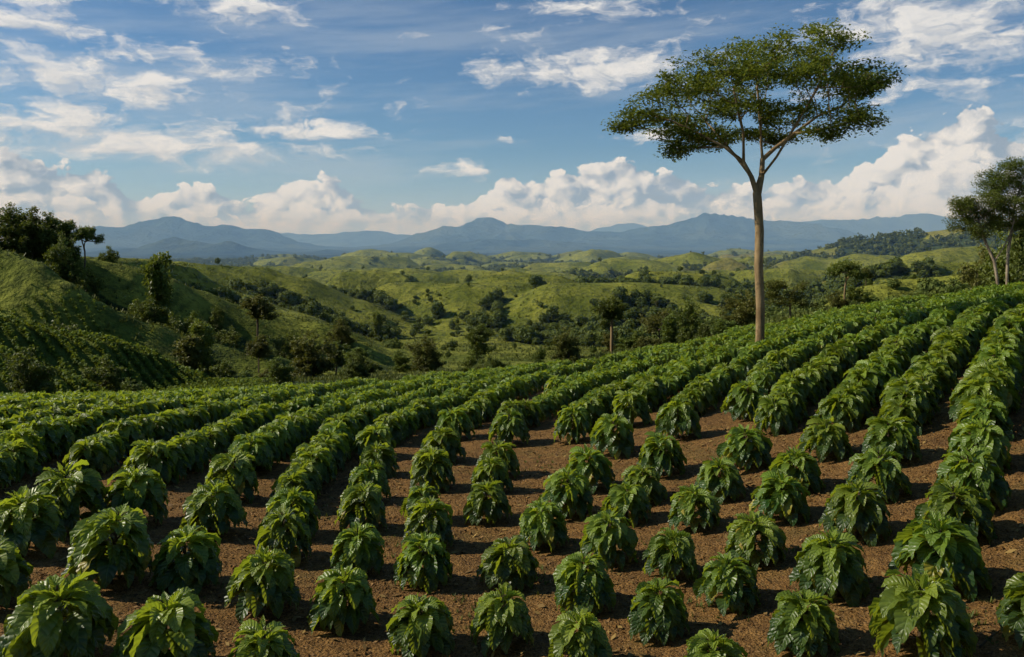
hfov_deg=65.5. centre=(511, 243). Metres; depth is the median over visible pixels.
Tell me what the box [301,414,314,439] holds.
coffee bush
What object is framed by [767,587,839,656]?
coffee bush
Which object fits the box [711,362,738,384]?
coffee bush
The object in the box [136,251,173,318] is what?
tree
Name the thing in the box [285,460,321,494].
coffee bush
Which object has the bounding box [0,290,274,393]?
hillside crop
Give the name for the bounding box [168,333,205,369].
tree
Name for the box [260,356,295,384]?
shrub
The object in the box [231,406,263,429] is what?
coffee bush
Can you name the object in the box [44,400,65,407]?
coffee bush
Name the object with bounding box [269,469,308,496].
coffee bush
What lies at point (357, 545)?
coffee bush
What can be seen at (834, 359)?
coffee bush
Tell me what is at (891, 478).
coffee bush
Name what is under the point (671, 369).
coffee bush
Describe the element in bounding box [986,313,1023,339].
coffee bush
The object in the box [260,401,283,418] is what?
coffee bush
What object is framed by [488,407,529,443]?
coffee bush
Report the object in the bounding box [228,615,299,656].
coffee bush
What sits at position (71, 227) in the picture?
tree
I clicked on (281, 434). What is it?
coffee bush
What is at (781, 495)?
coffee bush
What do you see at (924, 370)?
coffee bush
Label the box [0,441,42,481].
coffee bush
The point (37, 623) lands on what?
coffee bush
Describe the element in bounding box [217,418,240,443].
coffee bush
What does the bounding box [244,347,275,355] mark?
shrub
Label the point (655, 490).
coffee bush
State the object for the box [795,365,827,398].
coffee bush
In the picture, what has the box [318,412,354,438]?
coffee bush
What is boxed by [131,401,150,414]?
coffee bush
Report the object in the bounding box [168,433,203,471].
coffee bush
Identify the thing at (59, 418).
coffee bush
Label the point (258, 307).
tree
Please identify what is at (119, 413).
coffee bush
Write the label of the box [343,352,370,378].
shrub
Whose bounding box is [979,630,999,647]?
twig
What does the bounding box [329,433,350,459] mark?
coffee bush
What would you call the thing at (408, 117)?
sky
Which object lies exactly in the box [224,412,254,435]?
coffee bush
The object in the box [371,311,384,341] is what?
tree
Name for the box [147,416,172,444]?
coffee bush
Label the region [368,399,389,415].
coffee bush
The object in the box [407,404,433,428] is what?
coffee bush
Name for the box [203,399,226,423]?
coffee bush
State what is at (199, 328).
tree
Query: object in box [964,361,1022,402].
coffee bush
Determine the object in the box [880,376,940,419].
coffee bush
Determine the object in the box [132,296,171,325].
shrub
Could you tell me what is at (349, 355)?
tree
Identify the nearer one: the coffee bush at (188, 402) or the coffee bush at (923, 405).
the coffee bush at (923, 405)
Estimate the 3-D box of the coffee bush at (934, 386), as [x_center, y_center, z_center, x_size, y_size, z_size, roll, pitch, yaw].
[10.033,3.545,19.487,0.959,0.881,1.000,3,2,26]
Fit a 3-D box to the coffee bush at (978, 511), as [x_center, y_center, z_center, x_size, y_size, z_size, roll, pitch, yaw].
[6.468,3.907,11.614,0.980,0.904,1.047,0,0,10]
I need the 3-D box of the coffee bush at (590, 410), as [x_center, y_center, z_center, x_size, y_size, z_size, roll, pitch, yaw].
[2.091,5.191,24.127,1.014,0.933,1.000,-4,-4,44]
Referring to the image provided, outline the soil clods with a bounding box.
[2,418,1023,656]
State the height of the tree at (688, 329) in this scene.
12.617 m
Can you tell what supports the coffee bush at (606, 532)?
on the ground at (1008, 518)
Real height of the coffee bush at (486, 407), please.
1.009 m
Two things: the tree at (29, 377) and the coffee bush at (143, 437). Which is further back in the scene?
the tree at (29, 377)
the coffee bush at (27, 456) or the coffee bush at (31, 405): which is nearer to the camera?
the coffee bush at (27, 456)
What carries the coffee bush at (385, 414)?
on the ground at (1008, 518)
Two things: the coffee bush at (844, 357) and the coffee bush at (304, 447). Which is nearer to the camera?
the coffee bush at (304, 447)
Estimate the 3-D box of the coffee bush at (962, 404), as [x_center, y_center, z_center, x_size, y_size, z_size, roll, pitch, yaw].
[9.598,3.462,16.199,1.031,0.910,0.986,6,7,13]
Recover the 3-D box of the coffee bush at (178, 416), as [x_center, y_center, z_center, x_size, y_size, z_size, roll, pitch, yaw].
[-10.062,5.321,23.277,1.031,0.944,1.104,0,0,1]
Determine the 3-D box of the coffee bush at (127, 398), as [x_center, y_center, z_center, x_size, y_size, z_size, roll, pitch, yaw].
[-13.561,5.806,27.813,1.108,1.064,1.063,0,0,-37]
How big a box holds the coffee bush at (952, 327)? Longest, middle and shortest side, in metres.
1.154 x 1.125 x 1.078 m
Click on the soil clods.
(544, 559)
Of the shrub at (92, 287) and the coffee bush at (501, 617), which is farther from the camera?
the shrub at (92, 287)
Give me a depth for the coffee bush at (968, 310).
30.70 m
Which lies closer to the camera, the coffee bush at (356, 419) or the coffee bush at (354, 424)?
the coffee bush at (354, 424)
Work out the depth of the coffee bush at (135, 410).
24.85 m
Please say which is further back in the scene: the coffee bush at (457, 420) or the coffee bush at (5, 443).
the coffee bush at (457, 420)
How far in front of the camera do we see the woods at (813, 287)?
457.80 m
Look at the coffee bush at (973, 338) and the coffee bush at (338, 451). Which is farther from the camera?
the coffee bush at (973, 338)
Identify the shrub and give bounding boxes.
[37,318,79,330]
[41,261,68,278]
[61,264,97,291]
[69,269,105,302]
[82,355,128,391]
[120,377,146,392]
[127,298,144,317]
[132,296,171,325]
[179,310,208,336]
[207,303,225,330]
[212,325,244,349]
[234,370,253,377]
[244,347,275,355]
[257,369,271,377]
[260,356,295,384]
[269,330,301,359]
[327,319,357,344]
[337,352,365,374]
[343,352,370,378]
[364,360,382,372]
[389,349,412,372]
[459,350,484,371]
[471,360,492,367]
[487,358,506,367]
[532,344,545,362]
[550,326,584,361]
[615,329,650,350]
[632,336,663,347]
[691,321,715,339]
[709,318,737,334]
[717,289,755,326]
[824,290,853,309]
[849,300,862,306]
[899,263,909,272]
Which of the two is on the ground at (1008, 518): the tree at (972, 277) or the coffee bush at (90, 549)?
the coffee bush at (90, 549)
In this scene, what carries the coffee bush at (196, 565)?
on the ground at (1008, 518)
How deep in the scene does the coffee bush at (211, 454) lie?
19.18 m
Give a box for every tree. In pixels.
[0,202,29,250]
[2,207,28,248]
[4,344,60,393]
[8,205,49,257]
[33,211,64,239]
[38,216,70,263]
[42,231,85,281]
[56,219,81,261]
[70,225,105,267]
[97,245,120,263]
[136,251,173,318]
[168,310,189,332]
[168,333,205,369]
[187,319,216,377]
[189,323,217,359]
[199,353,221,376]
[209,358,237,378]
[239,293,280,335]
[245,334,270,372]
[288,329,337,378]
[324,341,350,373]
[345,347,370,361]
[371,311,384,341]
[405,333,446,371]
[465,323,495,356]
[590,296,628,352]
[600,17,909,346]
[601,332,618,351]
[637,308,680,341]
[658,314,679,343]
[668,296,703,344]
[764,278,818,317]
[824,258,869,305]
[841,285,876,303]
[861,267,873,285]
[941,189,1023,284]
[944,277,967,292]
[958,242,989,289]
[969,156,1023,284]
[973,227,1022,285]
[985,230,1023,284]
[1004,232,1023,281]
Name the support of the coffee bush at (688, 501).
on the ground at (1008, 518)
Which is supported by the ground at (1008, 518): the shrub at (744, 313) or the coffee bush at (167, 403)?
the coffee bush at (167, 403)
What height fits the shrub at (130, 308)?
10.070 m
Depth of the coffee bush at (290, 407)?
26.66 m
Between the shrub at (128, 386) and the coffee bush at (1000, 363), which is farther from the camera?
the shrub at (128, 386)
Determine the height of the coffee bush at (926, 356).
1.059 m
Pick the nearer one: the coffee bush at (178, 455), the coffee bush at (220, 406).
the coffee bush at (178, 455)
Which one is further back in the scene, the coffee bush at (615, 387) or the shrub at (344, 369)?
the shrub at (344, 369)
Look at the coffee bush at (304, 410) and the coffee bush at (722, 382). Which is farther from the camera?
the coffee bush at (722, 382)
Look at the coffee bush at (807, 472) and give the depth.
14.61 m
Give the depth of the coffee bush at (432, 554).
11.60 m
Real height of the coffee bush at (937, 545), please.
1.053 m
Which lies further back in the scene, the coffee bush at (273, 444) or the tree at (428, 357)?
the tree at (428, 357)
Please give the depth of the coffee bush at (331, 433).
19.90 m
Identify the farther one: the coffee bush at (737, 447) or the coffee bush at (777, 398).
the coffee bush at (777, 398)
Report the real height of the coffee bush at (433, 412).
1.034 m
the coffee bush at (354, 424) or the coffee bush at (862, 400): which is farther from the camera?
the coffee bush at (354, 424)
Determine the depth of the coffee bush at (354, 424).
22.58 m
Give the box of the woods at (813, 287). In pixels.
[302,247,928,294]
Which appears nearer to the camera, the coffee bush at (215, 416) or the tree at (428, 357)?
the coffee bush at (215, 416)
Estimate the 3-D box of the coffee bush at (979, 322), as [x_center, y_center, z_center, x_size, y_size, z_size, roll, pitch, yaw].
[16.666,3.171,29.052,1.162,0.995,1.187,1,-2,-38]
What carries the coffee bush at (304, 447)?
on the ground at (1008, 518)
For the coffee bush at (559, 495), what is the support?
on the ground at (1008, 518)
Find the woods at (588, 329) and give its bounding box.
[189,257,970,357]
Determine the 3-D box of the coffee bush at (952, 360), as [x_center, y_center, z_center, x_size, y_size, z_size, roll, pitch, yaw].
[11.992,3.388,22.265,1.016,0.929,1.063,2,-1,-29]
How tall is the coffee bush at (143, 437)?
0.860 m
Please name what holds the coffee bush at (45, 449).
on the ground at (1008, 518)
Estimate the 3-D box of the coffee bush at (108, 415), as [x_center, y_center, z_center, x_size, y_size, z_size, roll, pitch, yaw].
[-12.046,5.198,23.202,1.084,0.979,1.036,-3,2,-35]
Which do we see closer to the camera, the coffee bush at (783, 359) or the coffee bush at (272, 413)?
the coffee bush at (272, 413)
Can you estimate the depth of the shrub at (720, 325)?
96.23 m
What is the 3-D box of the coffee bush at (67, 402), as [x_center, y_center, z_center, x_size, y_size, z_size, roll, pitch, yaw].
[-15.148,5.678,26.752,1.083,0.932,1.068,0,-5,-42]
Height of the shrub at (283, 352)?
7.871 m
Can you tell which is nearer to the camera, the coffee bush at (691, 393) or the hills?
the coffee bush at (691, 393)
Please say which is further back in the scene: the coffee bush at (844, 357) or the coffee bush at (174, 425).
the coffee bush at (844, 357)
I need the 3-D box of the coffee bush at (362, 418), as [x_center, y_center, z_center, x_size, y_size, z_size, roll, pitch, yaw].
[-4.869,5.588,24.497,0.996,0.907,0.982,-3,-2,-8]
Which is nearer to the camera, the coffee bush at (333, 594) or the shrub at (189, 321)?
the coffee bush at (333, 594)
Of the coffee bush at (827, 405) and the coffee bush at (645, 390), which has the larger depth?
the coffee bush at (645, 390)
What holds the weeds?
on the ground at (1008, 518)
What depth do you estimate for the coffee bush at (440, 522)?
13.36 m
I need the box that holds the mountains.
[46,213,964,258]
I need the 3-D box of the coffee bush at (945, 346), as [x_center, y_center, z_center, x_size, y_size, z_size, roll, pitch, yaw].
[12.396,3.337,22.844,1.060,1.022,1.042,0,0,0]
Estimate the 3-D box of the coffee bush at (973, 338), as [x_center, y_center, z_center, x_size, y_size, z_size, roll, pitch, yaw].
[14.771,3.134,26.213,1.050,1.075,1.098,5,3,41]
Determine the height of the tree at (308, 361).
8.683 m
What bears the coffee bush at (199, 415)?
on the ground at (1008, 518)
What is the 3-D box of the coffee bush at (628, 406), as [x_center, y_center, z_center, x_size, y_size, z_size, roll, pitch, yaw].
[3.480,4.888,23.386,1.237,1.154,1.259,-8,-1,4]
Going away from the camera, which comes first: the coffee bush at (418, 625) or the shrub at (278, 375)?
the coffee bush at (418, 625)
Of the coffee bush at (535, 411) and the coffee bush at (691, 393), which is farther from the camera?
the coffee bush at (535, 411)
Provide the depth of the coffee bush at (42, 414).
22.34 m
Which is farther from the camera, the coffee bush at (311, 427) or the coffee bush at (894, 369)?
the coffee bush at (311, 427)
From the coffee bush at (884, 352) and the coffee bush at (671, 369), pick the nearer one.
the coffee bush at (884, 352)
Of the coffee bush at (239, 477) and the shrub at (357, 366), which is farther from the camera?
the shrub at (357, 366)
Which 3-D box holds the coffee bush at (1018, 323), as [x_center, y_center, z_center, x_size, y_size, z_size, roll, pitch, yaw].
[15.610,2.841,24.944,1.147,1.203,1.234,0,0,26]
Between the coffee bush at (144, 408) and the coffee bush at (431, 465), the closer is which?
the coffee bush at (431, 465)
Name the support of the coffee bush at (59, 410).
on the ground at (1008, 518)
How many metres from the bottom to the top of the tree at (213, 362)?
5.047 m
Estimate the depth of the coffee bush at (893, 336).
26.48 m
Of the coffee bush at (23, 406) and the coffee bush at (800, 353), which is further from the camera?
the coffee bush at (800, 353)
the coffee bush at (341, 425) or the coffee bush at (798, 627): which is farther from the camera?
the coffee bush at (341, 425)
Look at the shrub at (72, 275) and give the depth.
166.75 m
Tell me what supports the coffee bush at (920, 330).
on the ground at (1008, 518)
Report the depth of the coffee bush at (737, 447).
16.54 m
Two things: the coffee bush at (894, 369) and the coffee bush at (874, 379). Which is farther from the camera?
the coffee bush at (894, 369)
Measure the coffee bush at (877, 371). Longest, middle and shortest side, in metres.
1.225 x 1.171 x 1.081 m
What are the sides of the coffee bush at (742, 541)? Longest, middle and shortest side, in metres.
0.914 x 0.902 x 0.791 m
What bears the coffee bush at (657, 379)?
on the ground at (1008, 518)
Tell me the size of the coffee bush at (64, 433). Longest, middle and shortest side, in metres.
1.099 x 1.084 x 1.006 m
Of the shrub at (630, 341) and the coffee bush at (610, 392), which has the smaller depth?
the coffee bush at (610, 392)
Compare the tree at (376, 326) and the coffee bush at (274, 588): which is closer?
the coffee bush at (274, 588)
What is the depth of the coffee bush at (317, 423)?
23.95 m
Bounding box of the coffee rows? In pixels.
[0,280,1023,430]
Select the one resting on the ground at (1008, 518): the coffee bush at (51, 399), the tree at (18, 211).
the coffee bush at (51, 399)
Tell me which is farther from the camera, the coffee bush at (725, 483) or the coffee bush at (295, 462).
the coffee bush at (295, 462)
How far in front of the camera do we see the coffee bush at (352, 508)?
14.22 m
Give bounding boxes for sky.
[0,0,1023,240]
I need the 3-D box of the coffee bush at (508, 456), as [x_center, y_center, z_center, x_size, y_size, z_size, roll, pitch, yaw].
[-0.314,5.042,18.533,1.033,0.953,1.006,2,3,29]
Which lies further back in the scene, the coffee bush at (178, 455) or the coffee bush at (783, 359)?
the coffee bush at (783, 359)
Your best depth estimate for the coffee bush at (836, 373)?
24.22 m
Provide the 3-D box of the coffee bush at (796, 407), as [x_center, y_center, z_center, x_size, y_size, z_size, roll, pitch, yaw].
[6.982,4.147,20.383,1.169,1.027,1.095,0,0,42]
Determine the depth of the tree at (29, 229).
170.07 m
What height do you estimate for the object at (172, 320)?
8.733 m
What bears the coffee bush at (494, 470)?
on the ground at (1008, 518)
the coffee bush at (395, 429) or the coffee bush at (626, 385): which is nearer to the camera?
the coffee bush at (395, 429)
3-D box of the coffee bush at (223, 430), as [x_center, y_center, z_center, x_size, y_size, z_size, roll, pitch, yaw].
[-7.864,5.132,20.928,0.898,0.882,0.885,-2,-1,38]
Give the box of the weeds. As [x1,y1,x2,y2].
[155,428,1016,656]
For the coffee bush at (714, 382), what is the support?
on the ground at (1008, 518)
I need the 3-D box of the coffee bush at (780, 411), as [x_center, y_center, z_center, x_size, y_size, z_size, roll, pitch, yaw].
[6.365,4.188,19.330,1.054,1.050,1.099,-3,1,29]
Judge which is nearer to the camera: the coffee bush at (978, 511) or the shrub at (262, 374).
the coffee bush at (978, 511)
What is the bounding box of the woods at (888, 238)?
[133,219,1023,277]
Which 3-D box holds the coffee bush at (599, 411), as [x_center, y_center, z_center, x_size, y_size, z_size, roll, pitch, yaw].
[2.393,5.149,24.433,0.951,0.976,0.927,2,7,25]
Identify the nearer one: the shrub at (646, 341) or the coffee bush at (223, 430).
the coffee bush at (223, 430)
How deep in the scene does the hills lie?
411.09 m
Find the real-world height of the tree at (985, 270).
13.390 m
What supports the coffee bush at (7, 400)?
on the ground at (1008, 518)
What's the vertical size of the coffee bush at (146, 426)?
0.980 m
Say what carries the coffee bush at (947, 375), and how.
on the ground at (1008, 518)
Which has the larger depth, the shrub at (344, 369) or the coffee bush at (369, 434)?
the shrub at (344, 369)
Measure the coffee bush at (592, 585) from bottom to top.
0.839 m
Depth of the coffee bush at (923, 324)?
29.23 m
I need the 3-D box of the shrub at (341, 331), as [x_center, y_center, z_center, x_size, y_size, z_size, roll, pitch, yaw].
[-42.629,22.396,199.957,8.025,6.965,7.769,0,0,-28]
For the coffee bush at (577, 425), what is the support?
on the ground at (1008, 518)
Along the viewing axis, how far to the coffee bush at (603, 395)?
25.43 m
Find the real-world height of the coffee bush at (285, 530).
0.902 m
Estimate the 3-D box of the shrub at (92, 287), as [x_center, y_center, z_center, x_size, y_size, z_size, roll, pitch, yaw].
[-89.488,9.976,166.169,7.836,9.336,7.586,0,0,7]
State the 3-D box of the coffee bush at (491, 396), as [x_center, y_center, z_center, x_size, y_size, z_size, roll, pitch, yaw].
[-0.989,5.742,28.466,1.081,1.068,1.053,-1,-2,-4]
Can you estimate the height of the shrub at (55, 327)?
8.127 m
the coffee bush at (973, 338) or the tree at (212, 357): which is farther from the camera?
the tree at (212, 357)
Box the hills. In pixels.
[0,229,1017,393]
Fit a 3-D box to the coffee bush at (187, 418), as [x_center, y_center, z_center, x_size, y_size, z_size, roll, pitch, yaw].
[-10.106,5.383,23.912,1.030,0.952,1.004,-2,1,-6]
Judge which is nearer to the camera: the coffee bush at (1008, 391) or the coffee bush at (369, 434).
the coffee bush at (1008, 391)
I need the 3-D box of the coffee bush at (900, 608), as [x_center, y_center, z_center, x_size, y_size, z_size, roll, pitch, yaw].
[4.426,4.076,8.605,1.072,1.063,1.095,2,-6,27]
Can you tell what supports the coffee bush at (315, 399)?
on the ground at (1008, 518)
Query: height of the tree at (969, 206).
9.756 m
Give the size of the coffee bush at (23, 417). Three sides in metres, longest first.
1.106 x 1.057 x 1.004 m
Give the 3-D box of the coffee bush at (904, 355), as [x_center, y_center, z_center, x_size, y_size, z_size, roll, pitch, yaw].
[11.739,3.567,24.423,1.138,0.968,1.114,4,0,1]
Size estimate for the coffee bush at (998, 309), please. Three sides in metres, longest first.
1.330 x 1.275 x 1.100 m
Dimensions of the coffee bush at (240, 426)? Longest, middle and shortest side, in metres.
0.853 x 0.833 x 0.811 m
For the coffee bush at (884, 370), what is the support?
on the ground at (1008, 518)
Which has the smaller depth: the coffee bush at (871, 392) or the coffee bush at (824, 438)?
the coffee bush at (824, 438)
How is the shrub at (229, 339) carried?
on the hills
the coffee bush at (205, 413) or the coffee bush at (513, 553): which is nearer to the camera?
the coffee bush at (513, 553)
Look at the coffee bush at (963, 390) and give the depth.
16.80 m
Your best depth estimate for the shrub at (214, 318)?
184.34 m
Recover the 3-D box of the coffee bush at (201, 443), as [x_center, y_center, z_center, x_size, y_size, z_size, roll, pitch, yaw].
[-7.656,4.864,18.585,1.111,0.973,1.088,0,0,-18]
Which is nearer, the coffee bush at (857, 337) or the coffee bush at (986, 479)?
the coffee bush at (986, 479)
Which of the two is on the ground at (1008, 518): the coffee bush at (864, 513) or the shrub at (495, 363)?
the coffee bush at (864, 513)
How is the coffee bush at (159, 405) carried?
on the ground at (1008, 518)
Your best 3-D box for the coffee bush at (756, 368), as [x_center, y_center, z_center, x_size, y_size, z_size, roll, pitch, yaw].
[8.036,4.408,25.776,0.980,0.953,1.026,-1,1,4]
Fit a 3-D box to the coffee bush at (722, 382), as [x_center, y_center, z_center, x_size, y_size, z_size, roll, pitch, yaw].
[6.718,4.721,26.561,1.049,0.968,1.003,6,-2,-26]
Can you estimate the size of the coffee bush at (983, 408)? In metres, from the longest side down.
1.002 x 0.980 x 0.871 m
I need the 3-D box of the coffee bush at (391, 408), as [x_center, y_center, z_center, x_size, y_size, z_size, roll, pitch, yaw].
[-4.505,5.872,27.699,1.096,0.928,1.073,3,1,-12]
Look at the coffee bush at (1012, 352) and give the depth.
20.24 m
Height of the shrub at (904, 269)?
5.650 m
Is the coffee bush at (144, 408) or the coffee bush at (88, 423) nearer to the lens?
the coffee bush at (88, 423)
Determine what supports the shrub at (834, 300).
on the hills
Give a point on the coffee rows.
(566, 382)
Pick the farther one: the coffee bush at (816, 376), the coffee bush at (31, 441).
the coffee bush at (816, 376)
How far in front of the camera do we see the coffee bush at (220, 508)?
13.48 m
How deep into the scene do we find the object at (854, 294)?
146.75 m
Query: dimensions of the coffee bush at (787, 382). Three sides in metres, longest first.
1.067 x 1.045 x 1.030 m
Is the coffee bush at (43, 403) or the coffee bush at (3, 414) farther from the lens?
the coffee bush at (43, 403)
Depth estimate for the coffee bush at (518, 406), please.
24.67 m
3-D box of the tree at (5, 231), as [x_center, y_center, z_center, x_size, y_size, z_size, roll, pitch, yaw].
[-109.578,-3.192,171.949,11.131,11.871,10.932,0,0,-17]
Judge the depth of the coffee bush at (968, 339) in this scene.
24.78 m
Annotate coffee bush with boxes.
[0,396,20,404]
[0,404,23,417]
[0,411,7,418]
[0,417,17,430]
[0,425,46,463]
[0,438,29,473]
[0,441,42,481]
[0,449,17,482]
[0,456,12,488]
[0,484,66,558]
[0,537,33,609]
[0,570,118,656]
[6,404,26,413]
[9,410,40,428]
[15,400,42,411]
[15,419,61,458]
[17,433,50,462]
[18,407,45,421]
[27,400,53,409]
[34,459,109,531]
[37,397,59,400]
[37,405,67,416]
[37,408,54,416]
[40,414,77,444]
[43,420,71,456]
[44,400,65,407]
[54,398,74,406]
[61,502,155,590]
[62,437,111,473]
[64,402,88,414]
[64,406,77,416]
[65,418,89,446]
[68,413,97,436]
[75,396,96,403]
[75,408,107,432]
[76,432,119,471]
[85,403,94,408]
[89,404,114,425]
[93,431,125,460]
[97,418,141,459]
[98,398,115,404]
[101,429,130,463]
[102,403,126,420]
[102,467,168,524]
[109,397,130,404]
[109,586,218,656]
[113,394,134,404]
[119,401,141,419]
[120,438,176,483]
[126,414,156,441]
[130,398,158,412]
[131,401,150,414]
[133,420,147,440]
[145,400,163,411]
[146,441,191,484]
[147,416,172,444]
[148,409,181,436]
[148,522,221,595]
[157,396,177,411]
[159,409,186,436]
[163,407,194,430]
[167,396,182,408]
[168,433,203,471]
[169,429,208,471]
[179,396,197,408]
[179,479,247,535]
[183,429,215,468]
[186,408,204,430]
[187,404,209,430]
[193,398,223,423]
[198,426,229,453]
[202,422,229,444]
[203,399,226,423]
[204,449,258,503]
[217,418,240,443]
[219,402,230,418]
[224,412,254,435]
[224,545,301,623]
[227,418,244,438]
[228,431,274,468]
[228,434,272,471]
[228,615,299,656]
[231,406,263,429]
[246,406,272,425]
[247,402,276,419]
[249,428,280,469]
[254,422,291,460]
[254,503,312,566]
[258,485,320,536]
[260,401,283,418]
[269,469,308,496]
[272,416,300,452]
[275,411,305,421]
[275,469,316,502]
[279,401,300,412]
[281,413,311,442]
[282,420,304,452]
[284,396,308,410]
[284,458,322,485]
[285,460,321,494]
[290,441,336,475]
[296,405,321,422]
[296,447,335,482]
[301,392,321,410]
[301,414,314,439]
[305,411,321,435]
[307,564,378,635]
[310,427,350,465]
[313,436,345,470]
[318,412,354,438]
[319,420,354,449]
[329,412,358,438]
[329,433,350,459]
[330,521,384,573]
[334,480,387,531]
[344,410,368,429]
[346,458,391,500]
[347,412,361,430]
[348,402,376,424]
[351,422,396,457]
[359,441,399,478]
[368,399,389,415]
[373,415,403,444]
[374,411,404,438]
[380,399,396,412]
[386,593,454,656]
[390,413,409,439]
[393,531,452,593]
[394,409,416,436]
[400,481,440,521]
[401,496,453,547]
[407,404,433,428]
[409,397,438,424]
[409,445,455,493]
[419,425,466,462]
[435,407,474,439]
[458,404,481,428]
[463,479,511,525]
[464,395,494,420]
[469,582,533,656]
[470,454,513,492]
[472,389,497,416]
[476,439,520,478]
[476,534,538,592]
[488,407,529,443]
[496,398,528,425]
[519,398,540,426]
[519,497,568,551]
[537,467,593,521]
[548,605,612,656]
[553,404,592,444]
[553,551,615,616]
[562,443,616,493]
[569,400,596,426]
[578,396,604,423]
[579,508,638,570]
[583,388,612,414]
[589,412,634,459]
[592,384,616,409]
[601,480,651,528]
[606,383,625,392]
[611,378,633,390]
[612,390,652,425]
[621,464,667,505]
[627,576,689,645]
[629,384,657,411]
[634,381,657,400]
[636,431,686,478]
[637,374,666,395]
[642,527,698,580]
[643,379,666,403]
[655,396,701,438]
[667,363,692,388]
[668,483,720,533]
[670,394,695,413]
[676,387,705,415]
[684,628,747,656]
[685,379,716,408]
[692,373,723,398]
[692,551,760,615]
[694,456,745,504]
[695,378,717,401]
[704,370,728,395]
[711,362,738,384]
[716,424,772,471]
[720,380,767,421]
[724,510,787,570]
[745,365,770,391]
[749,467,810,526]
[752,394,797,436]
[753,362,781,382]
[759,395,793,428]
[763,349,796,373]
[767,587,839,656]
[768,384,808,424]
[769,446,825,492]
[770,377,807,407]
[778,369,817,404]
[782,347,805,365]
[789,526,869,606]
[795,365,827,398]
[795,415,853,462]
[802,361,833,390]
[805,375,822,400]
[810,350,845,372]
[813,357,843,383]
[813,391,862,431]
[818,356,843,380]
[818,477,891,546]
[820,342,853,370]
[829,384,873,422]
[835,338,864,360]
[836,380,870,417]
[841,378,877,409]
[843,366,884,399]
[844,333,872,358]
[846,444,911,502]
[848,363,886,400]
[854,358,891,380]
[855,334,875,351]
[860,324,885,338]
[861,412,921,460]
[864,352,901,368]
[867,349,895,361]
[868,355,903,377]
[868,566,977,656]
[877,398,923,435]
[879,374,913,400]
[880,333,916,355]
[880,337,914,362]
[880,344,911,369]
[880,349,904,376]
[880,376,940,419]
[880,385,932,424]
[888,509,991,601]
[899,325,929,350]
[902,364,944,394]
[904,334,918,354]
[906,371,943,402]
[908,324,932,346]
[909,351,942,367]
[912,321,928,327]
[913,357,958,393]
[914,479,997,544]
[927,341,963,372]
[927,348,961,376]
[929,332,971,363]
[930,327,975,357]
[935,446,1011,510]
[938,340,967,368]
[941,325,972,346]
[945,417,1011,474]
[948,374,1007,418]
[952,318,986,346]
[953,322,978,351]
[953,390,1007,421]
[955,330,971,345]
[956,397,1013,441]
[957,307,991,329]
[959,365,1020,416]
[962,316,986,336]
[963,357,1015,388]
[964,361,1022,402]
[970,346,1023,391]
[971,305,999,327]
[979,330,1023,360]
[980,338,1015,351]
[981,302,1003,314]
[985,342,1023,376]
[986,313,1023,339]
[988,326,1023,342]
[991,315,1023,333]
[995,572,1023,648]
[999,308,1023,317]
[999,348,1021,375]
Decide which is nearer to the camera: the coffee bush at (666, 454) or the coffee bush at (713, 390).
the coffee bush at (666, 454)
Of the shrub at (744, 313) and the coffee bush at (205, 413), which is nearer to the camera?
the coffee bush at (205, 413)
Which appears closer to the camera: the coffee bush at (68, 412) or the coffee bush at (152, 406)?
the coffee bush at (68, 412)
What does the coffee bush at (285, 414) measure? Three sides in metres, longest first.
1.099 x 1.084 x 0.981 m
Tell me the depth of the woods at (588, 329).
393.25 m
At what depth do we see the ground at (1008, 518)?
12.43 m
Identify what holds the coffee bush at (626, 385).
on the ground at (1008, 518)
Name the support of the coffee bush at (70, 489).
on the ground at (1008, 518)
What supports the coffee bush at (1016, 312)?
on the ground at (1008, 518)
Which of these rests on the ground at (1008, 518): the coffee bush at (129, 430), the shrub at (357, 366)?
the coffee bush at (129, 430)
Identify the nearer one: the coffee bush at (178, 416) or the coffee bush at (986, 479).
the coffee bush at (986, 479)
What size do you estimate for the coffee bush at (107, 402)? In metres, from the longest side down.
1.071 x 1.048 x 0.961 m
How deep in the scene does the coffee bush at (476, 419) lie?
25.63 m
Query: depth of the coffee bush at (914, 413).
17.02 m
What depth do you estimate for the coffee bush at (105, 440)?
17.91 m
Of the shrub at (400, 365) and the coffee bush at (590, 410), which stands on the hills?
the shrub at (400, 365)
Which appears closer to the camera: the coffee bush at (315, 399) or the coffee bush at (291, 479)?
the coffee bush at (291, 479)
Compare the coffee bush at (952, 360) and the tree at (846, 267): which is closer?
the coffee bush at (952, 360)
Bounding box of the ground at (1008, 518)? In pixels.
[0,318,1023,656]
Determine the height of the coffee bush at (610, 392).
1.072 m
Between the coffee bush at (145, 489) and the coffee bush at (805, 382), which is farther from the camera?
the coffee bush at (805, 382)
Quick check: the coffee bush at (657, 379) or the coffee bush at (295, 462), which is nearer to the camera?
the coffee bush at (295, 462)
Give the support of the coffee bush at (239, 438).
on the ground at (1008, 518)

